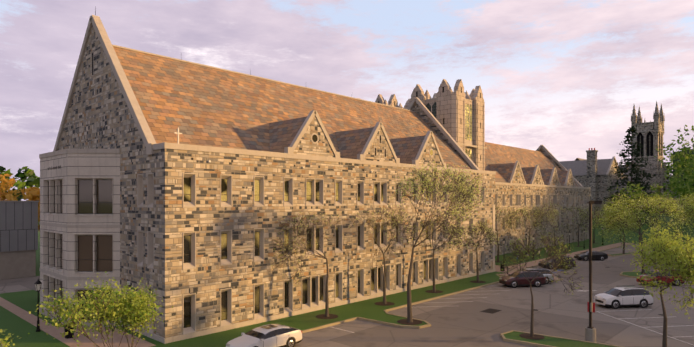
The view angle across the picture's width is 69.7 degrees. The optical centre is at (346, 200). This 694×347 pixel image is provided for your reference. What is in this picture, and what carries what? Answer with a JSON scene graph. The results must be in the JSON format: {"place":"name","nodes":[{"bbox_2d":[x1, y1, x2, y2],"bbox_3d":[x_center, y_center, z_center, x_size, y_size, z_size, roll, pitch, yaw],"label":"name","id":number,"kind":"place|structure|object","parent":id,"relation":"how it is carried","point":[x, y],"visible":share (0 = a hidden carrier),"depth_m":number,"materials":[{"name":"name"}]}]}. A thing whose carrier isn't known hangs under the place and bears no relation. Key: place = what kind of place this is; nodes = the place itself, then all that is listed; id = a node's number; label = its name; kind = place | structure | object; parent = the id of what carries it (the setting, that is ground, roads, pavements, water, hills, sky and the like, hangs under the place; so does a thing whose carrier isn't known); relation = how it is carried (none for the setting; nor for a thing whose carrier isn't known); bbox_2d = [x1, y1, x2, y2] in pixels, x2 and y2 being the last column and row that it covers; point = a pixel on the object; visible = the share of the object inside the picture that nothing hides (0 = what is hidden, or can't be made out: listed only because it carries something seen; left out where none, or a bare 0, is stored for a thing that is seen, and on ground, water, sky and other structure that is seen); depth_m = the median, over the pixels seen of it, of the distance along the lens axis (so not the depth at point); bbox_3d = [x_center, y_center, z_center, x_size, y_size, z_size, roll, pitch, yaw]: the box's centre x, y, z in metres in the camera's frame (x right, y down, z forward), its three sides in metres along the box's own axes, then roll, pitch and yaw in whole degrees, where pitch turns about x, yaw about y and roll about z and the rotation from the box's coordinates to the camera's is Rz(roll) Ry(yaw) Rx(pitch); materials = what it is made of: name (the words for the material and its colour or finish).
{"place":"outdoors","nodes":[
{"label":"outdoors","id":0,"kind":"place"},
{"bbox_2d":[0,221,114,326],"bbox_3d":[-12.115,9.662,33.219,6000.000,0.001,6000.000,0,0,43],"label":"ground sheet","id":1,"kind":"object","parent":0,"point":[27,300],"depth_m":49.63,"materials":[{"name":"green plant"}]},
{"bbox_2d":[0,201,38,279],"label":"neighbour building","id":2,"kind":"structure","parent":1,"relation":"on","point":[18,234],"depth_m":61.96,"materials":[{"name":"concrete"}]},
{"bbox_2d":[0,241,693,346],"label":"car park and lawns","id":3,"kind":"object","parent":1,"relation":"on","point":[492,311],"visible":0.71,"depth_m":40.45,"materials":[{"name":"asphalt"}]},
{"bbox_2d":[34,279,41,331],"bbox_3d":[-22.452,7.642,36.272,0.480,4.000,0.480,0,0,21],"label":"street lamp","id":4,"kind":"object","parent":3,"relation":"on","point":[37,283],"visible":0.94,"depth_m":36.21,"materials":[{"name":"black metal"}]},
{"bbox_2d":[64,324,73,338],"bbox_3d":[-19.297,9.032,34.657,0.640,1.000,0.609,0,0,43],"label":"litter bin","id":5,"kind":"object","parent":3,"relation":"on","point":[70,334],"visible":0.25,"depth_m":34.43,"materials":[{"name":"black metal"}]},
{"bbox_2d":[226,324,301,346],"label":"white sedan car","id":6,"kind":"object","parent":3,"relation":"on","point":[273,335],"visible":1,"depth_m":31.65,"materials":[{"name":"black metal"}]},
{"bbox_2d":[39,15,590,343],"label":"stone building","id":7,"kind":"structure","parent":3,"relation":"on","point":[135,185],"depth_m":41.90,"materials":[{"name":"beige stone"}]},
{"bbox_2d":[95,6,592,284],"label":"site clutter","id":8,"kind":"object","parent":3,"relation":"on","point":[304,167],"visible":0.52,"depth_m":42.17,"materials":[{"name":"black metal"}]},
{"bbox_2d":[499,269,545,287],"bbox_3d":[19.752,8.790,56.196,4.727,1.815,2.240,0,0,-8],"label":"dark red suv","id":9,"kind":"object","parent":3,"relation":"on","point":[515,279],"visible":0.94,"depth_m":55.41,"materials":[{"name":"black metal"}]},
{"bbox_2d":[523,267,553,283],"bbox_3d":[21.534,8.790,58.365,4.727,1.815,2.240,0,0,-8],"label":"silver suv","id":10,"kind":"object","parent":3,"relation":"on","point":[549,275],"visible":0.17,"depth_m":57.75,"materials":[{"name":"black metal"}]},
{"bbox_2d":[538,255,575,268],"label":"black suv","id":11,"kind":"object","parent":3,"relation":"on","point":[548,263],"visible":0.35,"depth_m":70.18,"materials":[{"name":"black metal"}]},
{"bbox_2d":[580,201,601,341],"bbox_3d":[16.583,4.827,33.972,0.702,9.630,2.753,0,0,5],"label":"lamp post","id":12,"kind":"object","parent":3,"relation":"on","point":[590,333],"visible":0.92,"depth_m":33.90,"materials":[{"name":"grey metal"}]},
{"bbox_2d":[574,251,607,260],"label":"black sedan car","id":13,"kind":"object","parent":3,"relation":"on","point":[601,256],"visible":0.92,"depth_m":80.00,"materials":[{"name":"black metal"}]},
{"bbox_2d":[594,285,652,308],"bbox_3d":[25.196,8.790,45.517,4.727,1.815,2.240,0,0,-8],"label":"white suv","id":14,"kind":"object","parent":3,"relation":"on","point":[616,297],"visible":1,"depth_m":44.75,"materials":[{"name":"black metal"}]},
{"bbox_2d":[636,269,684,286],"bbox_3d":[35.788,8.790,56.971,4.727,1.815,2.240,0,0,-8],"label":"red hatchback car","id":15,"kind":"object","parent":3,"relation":"on","point":[669,280],"visible":0.6,"depth_m":56.17,"materials":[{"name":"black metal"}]},
{"bbox_2d":[559,101,686,217],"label":"church building","id":16,"kind":"structure","parent":1,"relation":"on","point":[594,170],"depth_m":206.38,"materials":[{"name":"stone"}]},
{"bbox_2d":[673,143,693,197],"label":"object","id":17,"kind":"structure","parent":1,"relation":"on","point":[677,158],"depth_m":350.32,"materials":[{"name":"green plant"}]},
{"bbox_2d":[0,0,693,200],"label":"sky","id":18,"kind":"structure","parent":0,"point":[566,77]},
{"bbox_2d":[358,79,486,170],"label":"mandeville towers","id":19,"kind":"structure","parent":0,"point":[458,113],"depth_m":80.30,"materials":[{"name":"beige stone"}]},
{"bbox_2d":[584,209,693,245],"bbox_3d":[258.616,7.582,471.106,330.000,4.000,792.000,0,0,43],"label":"hedge","id":20,"kind":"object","parent":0,"point":[603,238],"depth_m":128.24,"materials":[{"name":"green plant"}]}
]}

